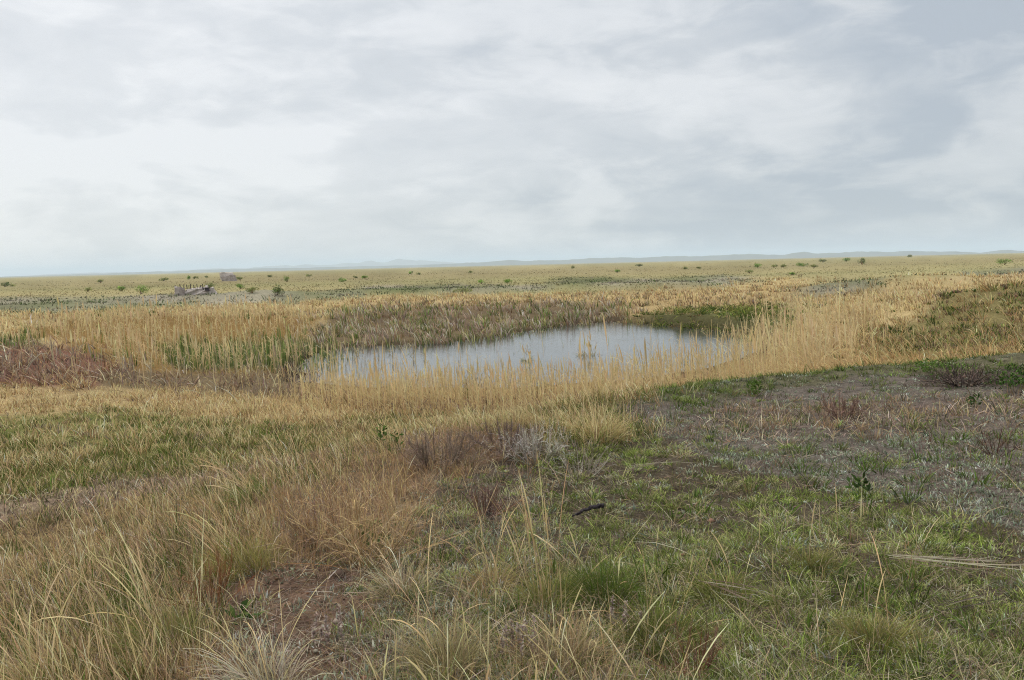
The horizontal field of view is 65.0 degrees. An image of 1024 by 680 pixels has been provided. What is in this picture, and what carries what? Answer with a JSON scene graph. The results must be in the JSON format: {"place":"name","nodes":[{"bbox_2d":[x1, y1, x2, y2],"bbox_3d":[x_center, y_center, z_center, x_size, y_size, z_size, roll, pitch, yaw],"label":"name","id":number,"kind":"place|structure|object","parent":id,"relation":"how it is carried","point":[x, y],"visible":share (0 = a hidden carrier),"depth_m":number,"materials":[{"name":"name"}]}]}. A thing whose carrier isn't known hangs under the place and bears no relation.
{"place":"outdoors","nodes":[
{"label":"outdoors","id":0,"kind":"place"},
{"bbox_2d":[5,265,412,276],"bbox_3d":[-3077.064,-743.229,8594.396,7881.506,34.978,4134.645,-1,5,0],"label":"hills","id":1,"kind":"structure","parent":0,"point":[252,269],"depth_m":8927.98,"materials":[{"name":"grey plant"}]},
{"bbox_2d":[29,259,478,275],"bbox_3d":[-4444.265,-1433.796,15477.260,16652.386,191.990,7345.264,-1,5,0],"label":"hills","id":2,"kind":"structure","parent":0,"point":[398,262],"depth_m":16602.24,"materials":[{"name":"grey plant"}]},
{"bbox_2d":[0,253,1023,679],"bbox_3d":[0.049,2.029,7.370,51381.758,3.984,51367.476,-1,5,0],"label":"ground","id":3,"kind":"structure","parent":0,"point":[766,267],"depth_m":13.21,"materials":[{"name":"soil"}]},
{"bbox_2d":[0,559,103,679],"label":"grass tussock","id":4,"kind":"object","parent":3,"relation":"on","point":[36,658],"depth_m":4.21,"materials":[{"name":"beige plant"}]},
{"bbox_2d":[28,515,241,678],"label":"grass tussock","id":5,"kind":"object","parent":3,"relation":"on","point":[168,627],"depth_m":4.29,"materials":[{"name":"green plant"}]},
{"bbox_2d":[135,284,149,293],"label":"steppe bush","id":6,"kind":"object","parent":3,"relation":"on","point":[143,287],"visible":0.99,"depth_m":120.09,"materials":[{"name":"green plant"}]},
{"bbox_2d":[174,284,216,295],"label":"ruined wall","id":7,"kind":"structure","parent":3,"relation":"on","point":[197,290],"depth_m":96.18,"materials":[{"name":"stone"}]},
{"bbox_2d":[131,538,264,615],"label":"dead shrub","id":8,"kind":"object","parent":3,"relation":"on","point":[219,588],"visible":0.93,"depth_m":4.86,"materials":[{"name":"brown plant"}]},
{"bbox_2d":[219,272,236,280],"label":"ruined block","id":9,"kind":"structure","parent":3,"relation":"on","point":[227,276],"depth_m":273.69,"materials":[{"name":"stone"}]},
{"bbox_2d":[159,480,298,584],"bbox_3d":[-1.976,1.347,5.577,1.062,0.800,1.028,-1,5,0],"label":"grass tussock","id":10,"kind":"object","parent":3,"relation":"on","point":[255,556],"depth_m":5.53,"materials":[{"name":"green plant"}]},
{"bbox_2d":[195,452,283,512],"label":"grass tussock","id":11,"kind":"object","parent":3,"relation":"on","point":[254,488],"depth_m":7.76,"materials":[{"name":"beige plant"}]},
{"bbox_2d":[225,596,266,627],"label":"leafy plant","id":12,"kind":"object","parent":3,"relation":"on","point":[245,612],"visible":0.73,"depth_m":4.48,"materials":[{"name":"green plant"}]},
{"bbox_2d":[245,287,258,292],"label":"steppe bush","id":13,"kind":"object","parent":3,"relation":"on","point":[251,290],"visible":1,"depth_m":86.73,"materials":[{"name":"green plant"}]},
{"bbox_2d":[172,577,338,679],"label":"grass tussock","id":14,"kind":"object","parent":3,"relation":"on","point":[266,672],"depth_m":3.68,"materials":[{"name":"beige dry grass"}]},
{"bbox_2d":[271,285,284,294],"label":"steppe bush","id":15,"kind":"object","parent":3,"relation":"on","point":[277,288],"visible":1,"depth_m":85.40,"materials":[{"name":"green plant"}]},
{"bbox_2d":[311,603,345,645],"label":"flower spikes","id":16,"kind":"object","parent":3,"relation":"on","point":[327,632],"visible":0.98,"depth_m":4.11,"materials":[{"name":"beige plant"}]},
{"bbox_2d":[265,466,404,556],"bbox_3d":[-1.338,1.248,6.117,1.122,0.664,1.141,-1,5,0],"label":"dead shrub","id":17,"kind":"object","parent":3,"relation":"on","point":[299,493],"visible":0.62,"depth_m":6.04,"materials":[{"name":"brown plant"}]},
{"bbox_2d":[231,447,473,581],"bbox_3d":[-0.984,1.172,5.486,1.479,0.814,1.424,-1,5,0],"label":"dead shrub","id":18,"kind":"object","parent":3,"relation":"on","point":[354,525],"visible":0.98,"depth_m":5.43,"materials":[{"name":"brown plant"}]},
{"bbox_2d":[350,520,392,553],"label":"leafy plant","id":19,"kind":"object","parent":3,"relation":"on","point":[362,533],"visible":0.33,"depth_m":5.75,"materials":[{"name":"green plant"}]},
{"bbox_2d":[0,297,751,397],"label":"green reed foliage","id":20,"kind":"object","parent":3,"relation":"on","point":[267,350],"visible":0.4,"depth_m":37.96,"materials":[{"name":"green plant"}]},
{"bbox_2d":[375,419,387,443],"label":"leafy plant","id":21,"kind":"object","parent":3,"relation":"on","point":[384,433],"visible":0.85,"depth_m":10.45,"materials":[{"name":"green plant"}]},
{"bbox_2d":[321,518,457,613],"bbox_3d":[-0.721,1.330,4.836,0.767,0.549,0.715,4,7,43],"label":"grass tussock","id":22,"kind":"object","parent":3,"relation":"on","point":[387,580],"depth_m":4.86,"materials":[{"name":"beige dry grass"}]},
{"bbox_2d":[389,431,404,449],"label":"leafy plant","id":23,"kind":"object","parent":3,"relation":"on","point":[395,438],"visible":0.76,"depth_m":9.49,"materials":[{"name":"green plant"}]},
{"bbox_2d":[0,292,828,417],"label":"marsh vegetation","id":24,"kind":"object","parent":3,"relation":"on","point":[738,311],"visible":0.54,"depth_m":44.61,"materials":[{"name":"plant"}]},
{"bbox_2d":[374,508,508,679],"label":"grass tussock","id":25,"kind":"object","parent":3,"relation":"on","point":[443,652],"depth_m":3.83,"materials":[{"name":"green plant"}]},
{"bbox_2d":[394,425,501,480],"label":"dead shrub","id":26,"kind":"object","parent":3,"relation":"on","point":[448,445],"visible":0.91,"depth_m":8.45,"materials":[{"name":"plant"}]},
{"bbox_2d":[1,287,917,418],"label":"reed grass","id":27,"kind":"structure","parent":3,"relation":"on","point":[451,383],"depth_m":25.63,"materials":[{"name":"beige plant"}]},
{"bbox_2d":[452,286,472,292],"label":"steppe bush","id":28,"kind":"object","parent":3,"relation":"on","point":[462,289],"visible":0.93,"depth_m":90.87,"materials":[{"name":"green plant"}]},
{"bbox_2d":[435,493,530,598],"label":"grass tussock","id":29,"kind":"object","parent":3,"relation":"on","point":[490,572],"depth_m":4.96,"materials":[{"name":"beige plant"}]},
{"bbox_2d":[454,477,533,520],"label":"dead shrub","id":30,"kind":"object","parent":3,"relation":"on","point":[484,496],"visible":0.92,"depth_m":6.69,"materials":[{"name":"plant"}]},
{"bbox_2d":[458,418,542,457],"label":"dead shrub","id":31,"kind":"object","parent":3,"relation":"on","point":[511,443],"visible":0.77,"depth_m":8.88,"materials":[{"name":"plant"}]},
{"bbox_2d":[0,375,1023,679],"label":"tall dry grass","id":32,"kind":"structure","parent":3,"relation":"on","point":[98,649],"depth_m":6.38,"materials":[{"name":"beige plant"}]},
{"bbox_2d":[0,274,1023,679],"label":"meadow grass","id":33,"kind":"structure","parent":3,"relation":"on","point":[276,412],"depth_m":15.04,"materials":[{"name":"plant"}]},
{"bbox_2d":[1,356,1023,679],"bbox_3d":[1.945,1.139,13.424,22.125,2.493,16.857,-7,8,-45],"label":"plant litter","id":34,"kind":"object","parent":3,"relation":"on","point":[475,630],"visible":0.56,"depth_m":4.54,"materials":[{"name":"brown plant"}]},
{"bbox_2d":[476,387,552,434],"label":"grass tussock","id":35,"kind":"object","parent":3,"relation":"on","point":[517,418],"depth_m":9.92,"materials":[{"name":"yellow plant"}]},
{"bbox_2d":[500,615,537,665],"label":"flower spikes","id":36,"kind":"object","parent":3,"relation":"on","point":[504,630],"visible":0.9,"depth_m":3.94,"materials":[{"name":"beige plant"}]},
{"bbox_2d":[481,419,572,464],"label":"dead shrub","id":37,"kind":"object","parent":3,"relation":"on","point":[533,447],"visible":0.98,"depth_m":8.38,"materials":[{"name":"grey plant"}]},
{"bbox_2d":[472,448,609,619],"bbox_3d":[0.166,1.133,4.590,0.849,0.928,0.646,-1,5,0],"label":"grass tussock","id":38,"kind":"object","parent":3,"relation":"on","point":[535,589],"depth_m":4.64,"materials":[{"name":"beige plant"}]},
{"bbox_2d":[477,589,658,679],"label":"grass tussock","id":39,"kind":"object","parent":3,"relation":"on","point":[583,650],"depth_m":3.79,"materials":[{"name":"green plant"}]},
{"bbox_2d":[541,441,624,487],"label":"dead shrub","id":40,"kind":"object","parent":3,"relation":"on","point":[566,464],"visible":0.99,"depth_m":7.80,"materials":[{"name":"plant"}]},
{"bbox_2d":[514,502,662,621],"bbox_3d":[0.432,1.302,4.652,0.873,0.628,0.916,2,6,29],"label":"grass tussock","id":41,"kind":"object","parent":3,"relation":"on","point":[614,583],"depth_m":4.69,"materials":[{"name":"green plant"}]},
{"bbox_2d":[572,503,604,516],"bbox_3d":[0.593,1.323,6.250,0.261,0.099,0.042,-2,5,-7],"label":"curved stick","id":42,"kind":"object","parent":3,"relation":"on","point":[598,505],"visible":0.97,"depth_m":6.24,"materials":[{"name":"grey wood"}]},
{"bbox_2d":[156,352,1023,679],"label":"sage weeds","id":43,"kind":"object","parent":3,"relation":"on","point":[816,474],"visible":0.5,"depth_m":6.13,"materials":[{"name":"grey plant"}]},
{"bbox_2d":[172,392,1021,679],"bbox_3d":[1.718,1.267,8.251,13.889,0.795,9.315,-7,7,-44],"label":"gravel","id":44,"kind":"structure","parent":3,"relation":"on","point":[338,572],"depth_m":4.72,"materials":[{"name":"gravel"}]},
{"bbox_2d":[556,382,642,447],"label":"grass tussock","id":45,"kind":"object","parent":3,"relation":"on","point":[600,424],"depth_m":9.58,"materials":[{"name":"yellow plant"}]},
{"bbox_2d":[608,595,642,634],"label":"flower spikes","id":46,"kind":"object","parent":3,"relation":"on","point":[623,615],"visible":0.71,"depth_m":4.21,"materials":[{"name":"beige plant"}]},
{"bbox_2d":[618,456,689,471],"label":"fallen stalks","id":47,"kind":"object","parent":3,"relation":"on","point":[651,463],"visible":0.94,"depth_m":7.81,"materials":[{"name":"beige plant"}]},
{"bbox_2d":[579,542,748,667],"bbox_3d":[0.759,1.245,3.973,0.876,0.628,0.792,-6,7,-40],"label":"grass tussock","id":48,"kind":"object","parent":3,"relation":"on","point":[654,622],"depth_m":4.02,"materials":[{"name":"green plant"}]},
{"bbox_2d":[640,608,743,679],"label":"dead shrub","id":49,"kind":"object","parent":3,"relation":"on","point":[709,659],"visible":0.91,"depth_m":3.63,"materials":[{"name":"brown plant"}]},
{"bbox_2d":[671,532,766,612],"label":"grass tussock","id":50,"kind":"object","parent":3,"relation":"on","point":[707,590],"depth_m":4.50,"materials":[{"name":"green plant"}]},
{"bbox_2d":[693,578,796,611],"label":"fallen stalks","id":51,"kind":"object","parent":3,"relation":"on","point":[713,584],"visible":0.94,"depth_m":4.39,"materials":[{"name":"beige plant"}]},
{"bbox_2d":[746,376,766,395],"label":"leafy plant","id":52,"kind":"object","parent":3,"relation":"on","point":[754,386],"visible":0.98,"depth_m":13.20,"materials":[{"name":"green plant"}]},
{"bbox_2d":[775,500,844,577],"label":"grass tussock","id":53,"kind":"object","parent":3,"relation":"on","point":[811,563],"depth_m":4.79,"materials":[{"name":"green plant"}]},
{"bbox_2d":[817,391,876,420],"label":"dead shrub","id":54,"kind":"object","parent":3,"relation":"on","point":[835,410],"visible":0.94,"depth_m":10.49,"materials":[{"name":"brown plant"}]},
{"bbox_2d":[845,471,872,494],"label":"leafy plant","id":55,"kind":"object","parent":3,"relation":"on","point":[859,483],"visible":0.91,"depth_m":6.83,"materials":[{"name":"green plant"}]},
{"bbox_2d":[809,531,950,664],"bbox_3d":[1.721,1.232,3.770,0.621,0.546,0.633,2,6,32],"label":"grass tussock","id":56,"kind":"object","parent":3,"relation":"on","point":[861,630],"depth_m":3.79,"materials":[{"name":"green plant"}]},
{"bbox_2d":[912,358,978,376],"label":"leafy plant","id":57,"kind":"object","parent":3,"relation":"on","point":[926,366],"visible":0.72,"depth_m":14.13,"materials":[{"name":"green plant"}]},
{"bbox_2d":[885,551,1023,580],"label":"fallen stalks","id":58,"kind":"object","parent":3,"relation":"on","point":[927,559],"visible":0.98,"depth_m":4.60,"materials":[{"name":"beige plant"}]},
{"bbox_2d":[921,361,1013,389],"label":"dead shrub","id":59,"kind":"object","parent":3,"relation":"on","point":[969,380],"visible":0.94,"depth_m":12.95,"materials":[{"name":"brown plant"}]},
{"bbox_2d":[966,393,983,407],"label":"leafy plant","id":60,"kind":"object","parent":3,"relation":"on","point":[973,398],"visible":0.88,"depth_m":10.79,"materials":[{"name":"green plant"}]},
{"bbox_2d":[940,574,1021,610],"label":"fallen stalks","id":61,"kind":"object","parent":3,"relation":"on","point":[963,600],"visible":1,"depth_m":4.06,"materials":[{"name":"beige plant"}]},
{"bbox_2d":[970,426,1023,457],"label":"dead shrub","id":62,"kind":"object","parent":3,"relation":"on","point":[1000,446],"visible":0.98,"depth_m":7.73,"materials":[{"name":"grey plant"}]},
{"bbox_2d":[984,363,1023,390],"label":"leafy plant","id":63,"kind":"object","parent":3,"relation":"on","point":[1019,370],"visible":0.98,"depth_m":11.96,"materials":[{"name":"green plant"}]},
{"bbox_2d":[996,259,1012,264],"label":"steppe bush","id":64,"kind":"object","parent":3,"relation":"on","point":[1002,261],"visible":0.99,"depth_m":209.81,"materials":[{"name":"green plant"}]},
{"bbox_2d":[0,257,1023,350],"bbox_3d":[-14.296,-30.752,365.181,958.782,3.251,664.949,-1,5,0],"label":"steppe grass","id":65,"kind":"structure","parent":0,"point":[894,296],"depth_m":70.03,"materials":[{"name":"beige plant"}]},
{"bbox_2d":[0,264,1023,358],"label":"green grey grass","id":66,"kind":"structure","parent":0,"point":[949,309],"depth_m":44.58,"materials":[{"name":"green plant"}]},
{"bbox_2d":[0,0,1023,276],"label":"sky","id":67,"kind":"structure","parent":0,"point":[136,135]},
{"bbox_2d":[3,349,1023,679],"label":"fescue grass","id":68,"kind":"structure","parent":0,"point":[805,587],"depth_m":4.96,"materials":[{"name":"green plant"}]},
{"bbox_2d":[293,321,759,387],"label":"water","id":69,"kind":"structure","parent":0,"point":[620,334],"depth_m":37.40,"materials":[{"name":"grey liquid"}]},
{"bbox_2d":[520,345,534,361],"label":"reed clump","id":70,"kind":"object","parent":69,"relation":"in","point":[524,356],"visible":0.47,"depth_m":33.22,"materials":[{"name":"beige plant"}]},
{"bbox_2d":[576,339,596,355],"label":"reed clump","id":71,"kind":"object","parent":69,"relation":"in","point":[590,345],"visible":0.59,"depth_m":34.89,"materials":[{"name":"beige plant"}]},
{"bbox_2d":[359,250,1023,268],"bbox_3d":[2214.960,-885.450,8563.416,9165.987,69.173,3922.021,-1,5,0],"label":"hills","id":72,"kind":"structure","parent":0,"point":[721,257],"depth_m":8732.05,"materials":[{"name":"grey plant"}]}
]}

